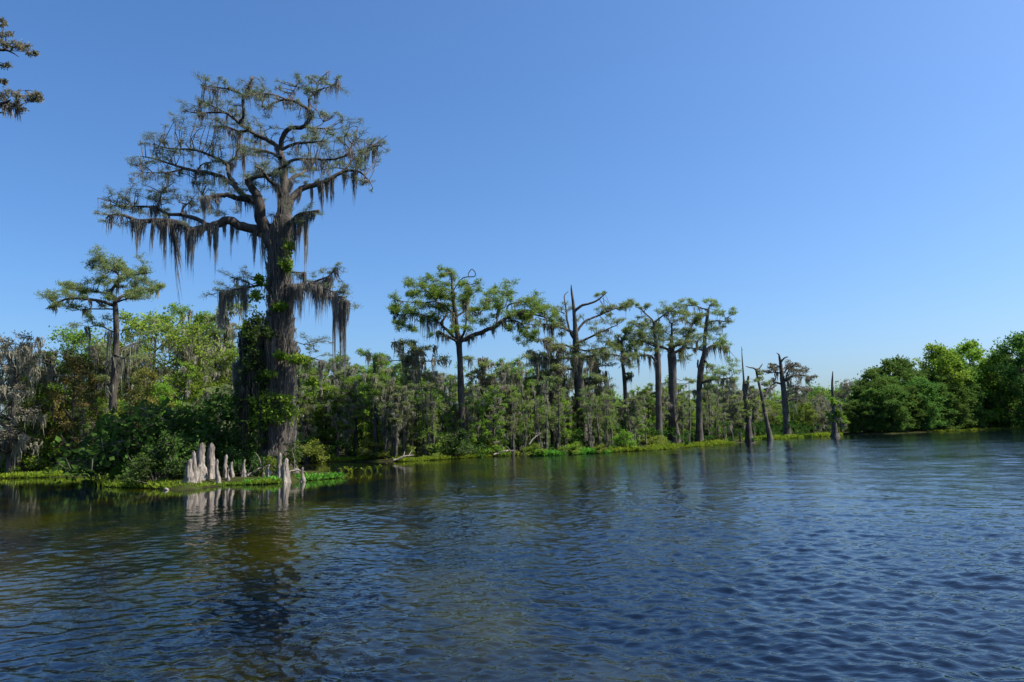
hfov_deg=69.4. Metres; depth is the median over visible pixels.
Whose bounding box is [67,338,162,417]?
broadleaf tree
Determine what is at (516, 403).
mossy cypress
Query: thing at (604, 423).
young tree
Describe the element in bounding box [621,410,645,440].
broadleaf tree
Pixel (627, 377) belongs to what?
bald cypress
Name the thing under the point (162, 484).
islet plants
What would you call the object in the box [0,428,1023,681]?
water
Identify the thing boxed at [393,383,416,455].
mossy cypress
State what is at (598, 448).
shrub
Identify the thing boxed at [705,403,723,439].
mossy cypress
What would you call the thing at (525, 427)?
slim cypress
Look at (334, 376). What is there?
young tree
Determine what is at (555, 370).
mossy cypress
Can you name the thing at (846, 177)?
sky
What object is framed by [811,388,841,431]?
broadleaf tree
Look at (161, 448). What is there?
shrub
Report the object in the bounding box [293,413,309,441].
young tree
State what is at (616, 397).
woods
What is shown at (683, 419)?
broadleaf tree
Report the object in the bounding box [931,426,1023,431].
marsh plants
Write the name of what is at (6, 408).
broadleaf tree
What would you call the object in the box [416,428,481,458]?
shrub
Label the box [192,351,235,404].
mossy cypress
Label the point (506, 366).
mossy cypress
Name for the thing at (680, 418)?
mossy cypress
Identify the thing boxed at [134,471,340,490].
island
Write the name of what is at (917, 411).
broadleaf tree
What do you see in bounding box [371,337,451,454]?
mossy cypress
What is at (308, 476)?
water plants
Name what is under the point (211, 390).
slim cypress
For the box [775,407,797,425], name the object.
broadleaf tree
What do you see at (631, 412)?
slim cypress
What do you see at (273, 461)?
shrub
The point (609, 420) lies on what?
slim cypress
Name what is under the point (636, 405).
mossy cypress
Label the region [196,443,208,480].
cypress knee
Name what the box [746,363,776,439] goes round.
dead cypress
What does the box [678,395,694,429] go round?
broadleaf tree
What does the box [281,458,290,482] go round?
cypress knee
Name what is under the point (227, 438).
shrub
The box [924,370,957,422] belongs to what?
broadleaf tree
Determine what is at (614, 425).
broadleaf tree
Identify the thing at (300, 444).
undergrowth
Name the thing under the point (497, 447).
shrub
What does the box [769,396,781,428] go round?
broadleaf tree
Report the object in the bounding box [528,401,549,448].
slim cypress
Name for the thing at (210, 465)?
cypress knee
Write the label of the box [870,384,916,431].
broadleaf tree
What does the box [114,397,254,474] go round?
shrub
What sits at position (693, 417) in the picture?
broadleaf tree
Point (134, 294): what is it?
bald cypress
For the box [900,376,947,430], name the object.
broadleaf tree
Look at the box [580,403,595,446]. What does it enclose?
slim cypress
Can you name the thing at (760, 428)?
undergrowth
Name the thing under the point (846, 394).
grey mossy tree
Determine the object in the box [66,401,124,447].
broadleaf tree
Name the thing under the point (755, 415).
mossy cypress
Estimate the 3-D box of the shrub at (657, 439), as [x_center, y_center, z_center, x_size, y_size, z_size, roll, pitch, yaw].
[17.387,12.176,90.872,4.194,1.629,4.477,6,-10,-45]
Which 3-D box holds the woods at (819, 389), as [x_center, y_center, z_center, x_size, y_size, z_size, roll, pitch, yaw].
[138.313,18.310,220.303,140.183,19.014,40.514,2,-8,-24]
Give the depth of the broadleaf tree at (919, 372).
180.77 m
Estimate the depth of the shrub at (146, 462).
36.09 m
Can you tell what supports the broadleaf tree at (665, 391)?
on the ground
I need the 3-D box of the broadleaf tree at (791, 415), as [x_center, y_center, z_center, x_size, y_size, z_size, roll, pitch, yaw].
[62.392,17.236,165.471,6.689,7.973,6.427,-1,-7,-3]
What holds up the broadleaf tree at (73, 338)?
on the ground
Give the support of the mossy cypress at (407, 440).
on the ground
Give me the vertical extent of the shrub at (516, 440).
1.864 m
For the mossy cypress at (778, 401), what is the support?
on the ground
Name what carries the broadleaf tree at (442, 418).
on the ground
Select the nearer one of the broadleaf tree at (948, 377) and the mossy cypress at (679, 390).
the mossy cypress at (679, 390)
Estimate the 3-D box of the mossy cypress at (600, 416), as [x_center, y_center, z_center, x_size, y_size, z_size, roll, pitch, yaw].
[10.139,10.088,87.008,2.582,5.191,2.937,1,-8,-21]
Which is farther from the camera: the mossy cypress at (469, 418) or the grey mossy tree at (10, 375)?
the mossy cypress at (469, 418)
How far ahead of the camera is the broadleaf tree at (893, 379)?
172.32 m
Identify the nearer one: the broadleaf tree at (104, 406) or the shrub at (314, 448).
the broadleaf tree at (104, 406)
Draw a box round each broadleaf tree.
[1,374,19,438]
[14,371,70,470]
[15,383,71,452]
[23,325,118,437]
[37,352,108,455]
[60,305,222,417]
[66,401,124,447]
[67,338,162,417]
[120,366,176,436]
[120,400,141,428]
[124,316,236,412]
[142,381,185,434]
[157,360,205,432]
[182,370,221,410]
[205,346,256,445]
[294,365,318,455]
[294,368,323,434]
[304,375,336,448]
[312,385,344,449]
[337,375,370,447]
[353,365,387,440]
[354,365,367,447]
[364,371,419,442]
[366,402,389,442]
[409,390,428,453]
[415,406,438,445]
[424,403,452,436]
[432,390,455,435]
[466,399,490,446]
[476,385,508,452]
[492,358,513,378]
[509,357,535,423]
[512,372,530,449]
[551,396,572,445]
[566,372,575,423]
[608,412,620,445]
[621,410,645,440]
[637,389,655,443]
[639,385,655,426]
[641,395,662,442]
[661,378,681,426]
[677,401,687,436]
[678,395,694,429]
[683,400,695,440]
[702,402,711,422]
[739,400,776,426]
[753,387,779,411]
[754,400,778,425]
[760,403,791,431]
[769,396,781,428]
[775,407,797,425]
[776,402,805,433]
[790,400,818,429]
[793,402,818,431]
[798,405,824,432]
[808,401,829,426]
[810,386,827,431]
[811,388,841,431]
[824,390,846,431]
[837,399,874,432]
[844,385,874,431]
[849,366,882,431]
[855,387,889,432]
[857,375,904,431]
[870,356,916,430]
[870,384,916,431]
[879,374,922,430]
[889,354,930,393]
[889,384,929,430]
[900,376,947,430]
[902,377,940,430]
[911,340,975,428]
[920,382,962,429]
[921,369,968,428]
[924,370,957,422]
[941,380,977,428]
[945,338,1007,427]
[949,349,985,428]
[951,366,985,428]
[964,383,993,427]
[971,363,1011,427]
[977,377,1013,427]
[984,331,1023,428]
[991,353,1023,426]
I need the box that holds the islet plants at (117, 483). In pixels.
[104,477,177,487]
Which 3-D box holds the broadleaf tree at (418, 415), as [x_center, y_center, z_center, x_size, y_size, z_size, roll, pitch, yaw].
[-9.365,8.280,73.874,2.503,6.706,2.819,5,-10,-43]
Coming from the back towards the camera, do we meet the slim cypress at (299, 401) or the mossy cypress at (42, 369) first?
the slim cypress at (299, 401)
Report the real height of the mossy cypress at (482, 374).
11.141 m
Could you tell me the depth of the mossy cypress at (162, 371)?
63.94 m
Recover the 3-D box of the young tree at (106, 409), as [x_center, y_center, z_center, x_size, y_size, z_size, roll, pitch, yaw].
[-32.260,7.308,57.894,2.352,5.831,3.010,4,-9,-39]
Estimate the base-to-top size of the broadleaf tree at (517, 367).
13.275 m
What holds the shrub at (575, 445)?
on the ground
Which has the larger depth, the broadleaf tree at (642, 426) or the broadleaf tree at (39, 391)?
the broadleaf tree at (642, 426)
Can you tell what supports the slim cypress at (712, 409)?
on the ground
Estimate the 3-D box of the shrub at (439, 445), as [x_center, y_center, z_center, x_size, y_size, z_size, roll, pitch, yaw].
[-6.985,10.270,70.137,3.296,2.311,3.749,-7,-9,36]
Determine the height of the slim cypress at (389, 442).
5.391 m
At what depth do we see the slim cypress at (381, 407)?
70.39 m
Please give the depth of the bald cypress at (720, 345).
102.23 m
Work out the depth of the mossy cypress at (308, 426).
73.12 m
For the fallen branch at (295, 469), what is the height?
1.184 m
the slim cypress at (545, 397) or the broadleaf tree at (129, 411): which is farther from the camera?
the slim cypress at (545, 397)
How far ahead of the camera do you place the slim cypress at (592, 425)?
84.56 m
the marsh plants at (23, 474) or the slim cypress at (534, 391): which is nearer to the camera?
the marsh plants at (23, 474)
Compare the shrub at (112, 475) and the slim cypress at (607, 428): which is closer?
the shrub at (112, 475)
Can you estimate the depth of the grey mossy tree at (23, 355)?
57.80 m
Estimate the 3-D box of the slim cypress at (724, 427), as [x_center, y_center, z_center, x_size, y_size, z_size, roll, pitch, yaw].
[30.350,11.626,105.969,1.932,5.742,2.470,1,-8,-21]
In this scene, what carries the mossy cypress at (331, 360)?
on the ground
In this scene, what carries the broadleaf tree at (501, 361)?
on the ground
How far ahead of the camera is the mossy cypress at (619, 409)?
97.29 m
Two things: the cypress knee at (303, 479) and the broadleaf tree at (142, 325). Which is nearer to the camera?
the cypress knee at (303, 479)
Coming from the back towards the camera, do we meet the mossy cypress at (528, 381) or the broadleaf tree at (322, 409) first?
the mossy cypress at (528, 381)
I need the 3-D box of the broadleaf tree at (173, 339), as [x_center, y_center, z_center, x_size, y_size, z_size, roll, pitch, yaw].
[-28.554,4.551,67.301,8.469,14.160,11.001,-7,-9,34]
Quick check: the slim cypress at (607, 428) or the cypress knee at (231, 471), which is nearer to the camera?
the cypress knee at (231, 471)
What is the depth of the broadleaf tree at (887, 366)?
177.78 m
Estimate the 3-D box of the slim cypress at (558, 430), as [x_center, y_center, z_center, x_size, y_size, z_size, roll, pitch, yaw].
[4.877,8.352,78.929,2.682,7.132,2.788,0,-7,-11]
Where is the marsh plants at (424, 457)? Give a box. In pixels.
[392,450,521,461]
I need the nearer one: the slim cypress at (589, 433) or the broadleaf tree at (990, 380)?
the slim cypress at (589, 433)
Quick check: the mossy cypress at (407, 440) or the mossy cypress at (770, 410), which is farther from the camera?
the mossy cypress at (770, 410)
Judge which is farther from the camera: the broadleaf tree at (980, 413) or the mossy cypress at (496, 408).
the broadleaf tree at (980, 413)
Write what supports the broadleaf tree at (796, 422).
on the ground
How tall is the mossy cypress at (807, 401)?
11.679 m
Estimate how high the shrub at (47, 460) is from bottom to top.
3.117 m
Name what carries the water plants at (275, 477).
on the water
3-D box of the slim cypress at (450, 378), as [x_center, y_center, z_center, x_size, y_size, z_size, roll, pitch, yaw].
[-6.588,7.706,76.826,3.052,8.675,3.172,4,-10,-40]
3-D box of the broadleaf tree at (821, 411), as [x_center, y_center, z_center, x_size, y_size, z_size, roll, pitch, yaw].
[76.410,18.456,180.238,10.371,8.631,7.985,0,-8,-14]
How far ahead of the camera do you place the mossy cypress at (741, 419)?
112.02 m
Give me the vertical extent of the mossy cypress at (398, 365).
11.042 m
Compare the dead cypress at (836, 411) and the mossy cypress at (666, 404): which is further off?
the dead cypress at (836, 411)
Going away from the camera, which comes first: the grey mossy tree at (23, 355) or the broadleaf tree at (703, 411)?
the grey mossy tree at (23, 355)
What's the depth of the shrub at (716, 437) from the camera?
106.97 m
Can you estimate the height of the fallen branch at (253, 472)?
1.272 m
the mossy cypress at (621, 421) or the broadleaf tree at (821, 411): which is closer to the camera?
the mossy cypress at (621, 421)
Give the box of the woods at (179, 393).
[3,378,364,449]
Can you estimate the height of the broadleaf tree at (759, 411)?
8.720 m
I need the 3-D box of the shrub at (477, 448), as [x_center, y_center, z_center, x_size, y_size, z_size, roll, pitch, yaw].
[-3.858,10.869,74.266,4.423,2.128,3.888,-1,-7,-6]
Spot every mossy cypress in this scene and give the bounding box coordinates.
[0,360,66,449]
[20,347,80,404]
[54,343,141,445]
[91,345,174,421]
[164,302,219,393]
[180,302,259,398]
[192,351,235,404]
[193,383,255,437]
[293,393,315,453]
[311,369,330,403]
[311,387,362,456]
[322,353,350,452]
[327,363,366,447]
[331,402,360,456]
[334,376,369,456]
[351,348,401,453]
[365,362,401,385]
[368,382,413,455]
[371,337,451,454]
[380,391,411,457]
[389,404,421,448]
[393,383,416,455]
[435,371,457,415]
[445,403,465,442]
[463,355,510,449]
[464,383,484,421]
[464,385,468,402]
[465,409,476,437]
[485,397,506,443]
[486,361,527,443]
[496,385,533,446]
[499,387,525,448]
[519,335,586,448]
[519,373,539,443]
[520,369,567,440]
[547,406,571,446]
[548,380,574,445]
[563,393,579,422]
[568,350,617,443]
[573,397,598,446]
[591,405,605,434]
[593,391,620,443]
[604,390,623,417]
[615,402,629,433]
[618,391,636,430]
[621,396,647,444]
[623,395,646,445]
[630,389,642,405]
[647,382,671,435]
[662,397,667,435]
[676,383,687,404]
[676,403,688,442]
[681,373,719,417]
[702,419,716,438]
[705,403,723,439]
[711,390,735,438]
[712,380,742,440]
[721,404,745,435]
[736,409,747,441]
[738,388,766,436]
[757,405,774,434]
[774,397,798,414]
[797,393,811,432]
[821,400,847,428]
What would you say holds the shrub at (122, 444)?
on the island
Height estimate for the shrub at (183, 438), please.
3.393 m
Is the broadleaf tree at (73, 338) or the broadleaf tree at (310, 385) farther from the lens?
the broadleaf tree at (310, 385)
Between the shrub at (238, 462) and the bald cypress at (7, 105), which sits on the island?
the shrub at (238, 462)
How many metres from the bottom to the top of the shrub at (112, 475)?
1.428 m
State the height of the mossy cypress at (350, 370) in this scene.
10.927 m
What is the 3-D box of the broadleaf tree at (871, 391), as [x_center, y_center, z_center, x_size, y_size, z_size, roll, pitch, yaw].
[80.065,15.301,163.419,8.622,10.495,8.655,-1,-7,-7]
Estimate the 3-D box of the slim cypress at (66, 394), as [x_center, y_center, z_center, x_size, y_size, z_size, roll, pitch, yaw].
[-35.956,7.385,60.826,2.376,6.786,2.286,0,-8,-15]
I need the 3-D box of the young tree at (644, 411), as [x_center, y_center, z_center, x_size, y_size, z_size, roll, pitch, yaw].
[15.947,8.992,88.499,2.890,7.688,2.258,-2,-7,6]
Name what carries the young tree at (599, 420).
on the ground
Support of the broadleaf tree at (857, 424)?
on the ground
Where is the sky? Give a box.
[0,0,1023,435]
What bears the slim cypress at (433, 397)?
on the ground
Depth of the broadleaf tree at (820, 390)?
206.50 m
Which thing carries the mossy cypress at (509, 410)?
on the ground
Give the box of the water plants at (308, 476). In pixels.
[292,471,345,479]
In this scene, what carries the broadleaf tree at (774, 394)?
on the ground
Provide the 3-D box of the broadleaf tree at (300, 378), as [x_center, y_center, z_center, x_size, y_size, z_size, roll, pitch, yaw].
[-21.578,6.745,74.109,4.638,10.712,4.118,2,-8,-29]
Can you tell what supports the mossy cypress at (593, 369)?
on the ground
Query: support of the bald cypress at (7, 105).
on the ground
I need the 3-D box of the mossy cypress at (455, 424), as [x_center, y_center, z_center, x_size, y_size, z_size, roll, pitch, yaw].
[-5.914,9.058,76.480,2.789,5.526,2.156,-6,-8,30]
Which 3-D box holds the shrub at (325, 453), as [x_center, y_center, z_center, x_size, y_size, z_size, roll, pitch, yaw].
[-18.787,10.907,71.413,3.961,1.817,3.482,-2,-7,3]
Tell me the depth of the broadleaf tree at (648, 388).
120.55 m
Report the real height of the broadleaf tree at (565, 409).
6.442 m
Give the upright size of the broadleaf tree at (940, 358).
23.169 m
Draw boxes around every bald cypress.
[0,17,44,121]
[33,243,166,452]
[93,70,389,474]
[385,262,559,444]
[610,325,638,431]
[622,296,688,440]
[637,299,710,443]
[672,296,743,441]
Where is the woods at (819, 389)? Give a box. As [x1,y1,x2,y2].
[800,373,964,431]
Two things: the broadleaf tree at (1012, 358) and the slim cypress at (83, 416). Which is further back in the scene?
the broadleaf tree at (1012, 358)
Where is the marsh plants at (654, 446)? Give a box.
[586,438,734,451]
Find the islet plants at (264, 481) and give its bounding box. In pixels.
[167,477,282,487]
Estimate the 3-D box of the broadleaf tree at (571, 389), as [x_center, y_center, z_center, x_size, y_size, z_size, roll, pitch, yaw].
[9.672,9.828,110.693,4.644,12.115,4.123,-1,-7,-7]
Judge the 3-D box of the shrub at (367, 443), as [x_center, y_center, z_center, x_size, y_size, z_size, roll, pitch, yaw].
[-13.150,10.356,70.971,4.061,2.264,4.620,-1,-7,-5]
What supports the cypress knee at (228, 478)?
on the island
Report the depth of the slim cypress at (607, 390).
84.87 m
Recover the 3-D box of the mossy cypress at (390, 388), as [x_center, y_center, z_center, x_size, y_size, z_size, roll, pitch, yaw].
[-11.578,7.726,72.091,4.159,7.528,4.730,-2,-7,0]
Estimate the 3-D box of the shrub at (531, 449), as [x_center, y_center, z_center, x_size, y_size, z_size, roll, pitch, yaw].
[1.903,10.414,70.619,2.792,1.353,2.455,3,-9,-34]
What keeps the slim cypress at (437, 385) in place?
on the ground
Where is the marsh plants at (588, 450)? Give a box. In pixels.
[526,447,613,455]
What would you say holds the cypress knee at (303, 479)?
on the island
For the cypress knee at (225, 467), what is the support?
on the island
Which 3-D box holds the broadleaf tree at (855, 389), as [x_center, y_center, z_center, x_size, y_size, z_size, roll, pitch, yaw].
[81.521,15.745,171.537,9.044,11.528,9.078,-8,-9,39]
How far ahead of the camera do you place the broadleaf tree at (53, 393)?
59.85 m
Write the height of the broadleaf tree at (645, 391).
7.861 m
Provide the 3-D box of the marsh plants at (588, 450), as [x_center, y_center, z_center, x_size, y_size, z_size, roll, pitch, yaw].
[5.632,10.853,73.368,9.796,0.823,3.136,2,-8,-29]
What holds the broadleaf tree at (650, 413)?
on the ground
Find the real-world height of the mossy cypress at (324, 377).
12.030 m
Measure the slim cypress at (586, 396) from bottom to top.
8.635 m
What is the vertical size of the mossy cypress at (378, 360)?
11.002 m
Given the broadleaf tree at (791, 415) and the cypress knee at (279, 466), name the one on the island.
the cypress knee at (279, 466)
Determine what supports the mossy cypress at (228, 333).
on the ground
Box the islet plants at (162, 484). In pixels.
[127,477,200,488]
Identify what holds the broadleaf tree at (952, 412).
on the ground
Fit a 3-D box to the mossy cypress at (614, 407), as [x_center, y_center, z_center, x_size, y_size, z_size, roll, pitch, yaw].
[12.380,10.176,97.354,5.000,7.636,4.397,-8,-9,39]
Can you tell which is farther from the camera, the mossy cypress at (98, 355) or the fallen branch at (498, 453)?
the fallen branch at (498, 453)
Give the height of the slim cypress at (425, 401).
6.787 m
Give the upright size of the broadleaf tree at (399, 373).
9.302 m
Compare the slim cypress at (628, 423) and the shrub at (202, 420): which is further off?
the slim cypress at (628, 423)
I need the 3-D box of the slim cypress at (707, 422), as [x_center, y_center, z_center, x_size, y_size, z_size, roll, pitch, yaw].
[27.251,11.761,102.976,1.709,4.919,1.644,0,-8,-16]
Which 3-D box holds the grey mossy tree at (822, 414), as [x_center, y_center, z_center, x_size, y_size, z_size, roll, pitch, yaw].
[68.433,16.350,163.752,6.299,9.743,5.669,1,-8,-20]
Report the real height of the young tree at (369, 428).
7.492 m
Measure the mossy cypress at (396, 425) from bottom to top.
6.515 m
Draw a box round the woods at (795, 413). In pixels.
[635,385,848,431]
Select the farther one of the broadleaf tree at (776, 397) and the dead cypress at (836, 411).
the broadleaf tree at (776, 397)
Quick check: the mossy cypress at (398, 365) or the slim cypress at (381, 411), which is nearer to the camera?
the slim cypress at (381, 411)
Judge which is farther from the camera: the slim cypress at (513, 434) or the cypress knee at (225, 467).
the slim cypress at (513, 434)
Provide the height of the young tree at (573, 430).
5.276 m
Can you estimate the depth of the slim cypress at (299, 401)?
72.83 m
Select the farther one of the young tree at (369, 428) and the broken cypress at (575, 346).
the broken cypress at (575, 346)
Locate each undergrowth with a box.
[0,431,341,470]
[296,417,831,456]
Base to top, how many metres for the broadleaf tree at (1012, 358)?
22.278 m
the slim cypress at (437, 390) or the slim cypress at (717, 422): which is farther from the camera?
the slim cypress at (717, 422)
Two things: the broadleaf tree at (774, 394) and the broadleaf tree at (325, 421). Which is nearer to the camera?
the broadleaf tree at (325, 421)
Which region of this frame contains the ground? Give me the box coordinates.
[0,426,1014,478]
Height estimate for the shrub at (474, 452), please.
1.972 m
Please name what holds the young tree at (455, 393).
on the ground
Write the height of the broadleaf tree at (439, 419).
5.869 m
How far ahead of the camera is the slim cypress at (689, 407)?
96.66 m
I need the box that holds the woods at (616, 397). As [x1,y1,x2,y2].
[341,391,756,449]
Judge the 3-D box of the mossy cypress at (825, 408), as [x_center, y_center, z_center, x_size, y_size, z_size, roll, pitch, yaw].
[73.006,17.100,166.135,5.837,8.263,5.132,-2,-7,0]
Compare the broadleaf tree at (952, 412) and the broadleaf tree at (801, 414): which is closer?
the broadleaf tree at (801, 414)
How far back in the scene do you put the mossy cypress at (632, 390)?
114.72 m
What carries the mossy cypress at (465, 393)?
on the ground
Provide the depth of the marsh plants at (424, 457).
68.50 m
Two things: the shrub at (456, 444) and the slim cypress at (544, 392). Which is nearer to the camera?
the shrub at (456, 444)
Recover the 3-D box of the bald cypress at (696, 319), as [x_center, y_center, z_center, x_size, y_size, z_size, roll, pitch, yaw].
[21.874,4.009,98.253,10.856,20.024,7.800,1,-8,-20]
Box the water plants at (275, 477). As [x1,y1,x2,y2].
[242,475,282,484]
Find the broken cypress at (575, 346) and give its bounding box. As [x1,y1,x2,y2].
[517,285,640,447]
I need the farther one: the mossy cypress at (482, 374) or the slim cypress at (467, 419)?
the mossy cypress at (482, 374)
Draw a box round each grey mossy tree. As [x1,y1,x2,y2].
[0,330,69,472]
[0,335,33,462]
[809,394,830,432]
[835,378,858,432]
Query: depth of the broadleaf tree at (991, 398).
191.64 m
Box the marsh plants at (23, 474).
[0,467,83,477]
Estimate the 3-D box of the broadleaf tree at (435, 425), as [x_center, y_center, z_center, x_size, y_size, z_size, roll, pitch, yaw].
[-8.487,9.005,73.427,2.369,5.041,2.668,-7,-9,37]
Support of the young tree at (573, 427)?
on the ground
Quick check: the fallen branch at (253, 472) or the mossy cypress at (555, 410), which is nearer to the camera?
the fallen branch at (253, 472)
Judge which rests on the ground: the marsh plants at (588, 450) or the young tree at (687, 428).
the young tree at (687, 428)
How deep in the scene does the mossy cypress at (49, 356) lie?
64.48 m
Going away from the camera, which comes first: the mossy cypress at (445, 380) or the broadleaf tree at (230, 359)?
the broadleaf tree at (230, 359)
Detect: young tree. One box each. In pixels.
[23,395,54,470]
[85,398,120,449]
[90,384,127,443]
[115,382,148,429]
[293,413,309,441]
[308,372,331,445]
[323,350,343,452]
[365,405,382,453]
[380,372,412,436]
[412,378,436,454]
[436,373,457,433]
[442,361,466,426]
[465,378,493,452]
[509,372,531,442]
[518,380,540,440]
[526,394,549,440]
[563,406,578,441]
[565,383,575,443]
[591,403,603,444]
[595,387,621,445]
[636,385,654,444]
[680,401,695,432]
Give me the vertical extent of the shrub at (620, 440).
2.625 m
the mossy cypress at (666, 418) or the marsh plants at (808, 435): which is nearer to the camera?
the mossy cypress at (666, 418)
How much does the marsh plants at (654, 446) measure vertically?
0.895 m
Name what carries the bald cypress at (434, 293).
on the ground
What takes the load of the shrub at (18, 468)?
on the ground
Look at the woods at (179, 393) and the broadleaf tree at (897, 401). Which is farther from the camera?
the broadleaf tree at (897, 401)
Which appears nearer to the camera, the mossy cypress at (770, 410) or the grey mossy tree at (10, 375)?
the grey mossy tree at (10, 375)
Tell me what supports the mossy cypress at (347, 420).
on the ground
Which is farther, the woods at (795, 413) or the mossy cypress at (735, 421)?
the woods at (795, 413)
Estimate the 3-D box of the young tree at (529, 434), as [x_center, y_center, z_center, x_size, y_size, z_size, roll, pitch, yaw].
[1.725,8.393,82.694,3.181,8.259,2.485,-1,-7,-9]
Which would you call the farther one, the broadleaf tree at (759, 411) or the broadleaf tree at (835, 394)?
the broadleaf tree at (835, 394)
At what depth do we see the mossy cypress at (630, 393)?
117.44 m
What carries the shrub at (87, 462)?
on the ground
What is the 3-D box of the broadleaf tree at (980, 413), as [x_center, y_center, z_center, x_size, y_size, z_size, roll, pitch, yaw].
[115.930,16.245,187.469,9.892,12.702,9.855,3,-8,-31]
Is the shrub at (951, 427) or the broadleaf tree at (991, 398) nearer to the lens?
the shrub at (951, 427)
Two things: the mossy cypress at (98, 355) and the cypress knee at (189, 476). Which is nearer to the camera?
the cypress knee at (189, 476)
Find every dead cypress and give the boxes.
[736,347,759,441]
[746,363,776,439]
[759,353,817,434]
[824,371,849,436]
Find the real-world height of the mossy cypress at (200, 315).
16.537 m
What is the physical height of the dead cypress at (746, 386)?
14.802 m
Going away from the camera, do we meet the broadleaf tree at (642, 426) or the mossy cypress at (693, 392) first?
the broadleaf tree at (642, 426)
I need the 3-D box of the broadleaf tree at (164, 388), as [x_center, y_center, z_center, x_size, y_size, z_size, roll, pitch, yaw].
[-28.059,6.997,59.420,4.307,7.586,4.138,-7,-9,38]
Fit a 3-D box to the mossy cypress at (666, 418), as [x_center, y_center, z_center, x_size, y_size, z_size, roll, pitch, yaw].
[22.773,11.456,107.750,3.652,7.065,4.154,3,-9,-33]
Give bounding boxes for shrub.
[0,449,48,472]
[21,440,80,470]
[36,388,256,486]
[53,443,93,466]
[68,421,152,481]
[96,462,137,482]
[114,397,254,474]
[114,424,232,477]
[114,452,187,486]
[123,429,206,481]
[184,422,258,475]
[219,446,274,476]
[258,454,291,476]
[297,439,333,463]
[302,446,335,459]
[355,437,393,458]
[382,444,415,455]
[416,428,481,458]
[423,437,454,456]
[424,439,480,455]
[461,440,491,453]
[476,444,511,456]
[484,438,506,448]
[501,436,538,450]
[520,443,545,455]
[558,441,583,454]
[592,443,607,452]
[608,429,639,448]
[641,434,668,444]
[703,431,721,439]
[919,418,961,430]
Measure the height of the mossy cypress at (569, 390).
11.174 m
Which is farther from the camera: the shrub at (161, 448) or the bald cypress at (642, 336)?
the bald cypress at (642, 336)
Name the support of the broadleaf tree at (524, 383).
on the ground
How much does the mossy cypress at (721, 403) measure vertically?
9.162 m
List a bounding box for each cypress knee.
[182,459,196,482]
[191,451,201,482]
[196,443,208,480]
[206,443,214,478]
[214,459,220,482]
[222,454,229,477]
[226,469,229,480]
[229,462,234,476]
[241,459,246,476]
[266,464,271,476]
[276,453,281,477]
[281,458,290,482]
[300,467,305,481]
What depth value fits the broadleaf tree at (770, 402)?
178.12 m
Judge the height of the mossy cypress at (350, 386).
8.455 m
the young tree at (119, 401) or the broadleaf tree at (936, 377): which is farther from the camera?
the broadleaf tree at (936, 377)
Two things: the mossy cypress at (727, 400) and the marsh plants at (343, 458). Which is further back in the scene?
the mossy cypress at (727, 400)
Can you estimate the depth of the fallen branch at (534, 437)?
74.27 m
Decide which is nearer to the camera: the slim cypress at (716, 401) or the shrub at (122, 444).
the shrub at (122, 444)
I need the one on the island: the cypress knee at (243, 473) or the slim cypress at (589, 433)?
the cypress knee at (243, 473)
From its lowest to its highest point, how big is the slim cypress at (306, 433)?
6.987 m
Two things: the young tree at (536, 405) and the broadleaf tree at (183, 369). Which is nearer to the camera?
the broadleaf tree at (183, 369)
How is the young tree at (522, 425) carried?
on the ground
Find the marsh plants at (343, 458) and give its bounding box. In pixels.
[296,452,418,462]
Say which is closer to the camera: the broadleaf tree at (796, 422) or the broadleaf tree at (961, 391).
the broadleaf tree at (796, 422)
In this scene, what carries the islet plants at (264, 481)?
on the island
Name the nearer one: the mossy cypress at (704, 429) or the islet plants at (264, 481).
the islet plants at (264, 481)
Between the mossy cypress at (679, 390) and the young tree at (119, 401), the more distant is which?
the mossy cypress at (679, 390)
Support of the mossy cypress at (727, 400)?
on the ground
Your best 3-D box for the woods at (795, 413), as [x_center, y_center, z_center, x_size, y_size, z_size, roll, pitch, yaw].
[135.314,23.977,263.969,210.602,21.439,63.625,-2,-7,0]
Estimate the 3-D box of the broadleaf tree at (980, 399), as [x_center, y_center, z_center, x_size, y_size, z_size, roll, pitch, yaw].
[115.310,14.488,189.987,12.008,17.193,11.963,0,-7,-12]
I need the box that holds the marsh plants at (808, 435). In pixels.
[727,431,842,439]
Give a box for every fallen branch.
[247,453,274,476]
[290,452,304,472]
[393,450,413,460]
[493,442,515,455]
[529,431,540,444]
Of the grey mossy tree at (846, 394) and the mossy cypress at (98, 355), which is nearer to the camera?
the mossy cypress at (98, 355)
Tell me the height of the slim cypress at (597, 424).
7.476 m
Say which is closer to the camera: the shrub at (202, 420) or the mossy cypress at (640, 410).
the shrub at (202, 420)
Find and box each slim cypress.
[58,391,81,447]
[74,405,91,450]
[204,387,215,413]
[294,385,311,444]
[298,392,316,447]
[307,401,317,449]
[368,380,393,452]
[377,381,390,457]
[379,405,390,455]
[414,389,440,455]
[414,408,430,455]
[415,381,449,452]
[422,393,443,453]
[425,382,446,432]
[427,388,441,437]
[439,376,457,431]
[458,403,478,452]
[505,398,521,455]
[517,404,532,454]
[526,380,545,444]
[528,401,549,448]
[530,379,555,447]
[538,374,556,449]
[548,387,566,449]
[579,372,596,446]
[579,389,601,446]
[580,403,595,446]
[585,384,607,445]
[594,374,616,441]
[594,375,619,434]
[595,396,614,447]
[599,393,619,444]
[621,397,638,434]
[621,405,638,445]
[681,378,696,442]
[702,376,719,439]
[702,393,714,434]
[703,408,713,438]
[711,383,724,435]
[711,409,720,435]
[717,403,728,439]
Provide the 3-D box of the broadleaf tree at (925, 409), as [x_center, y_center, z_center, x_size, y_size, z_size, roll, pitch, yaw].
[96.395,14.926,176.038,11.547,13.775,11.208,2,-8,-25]

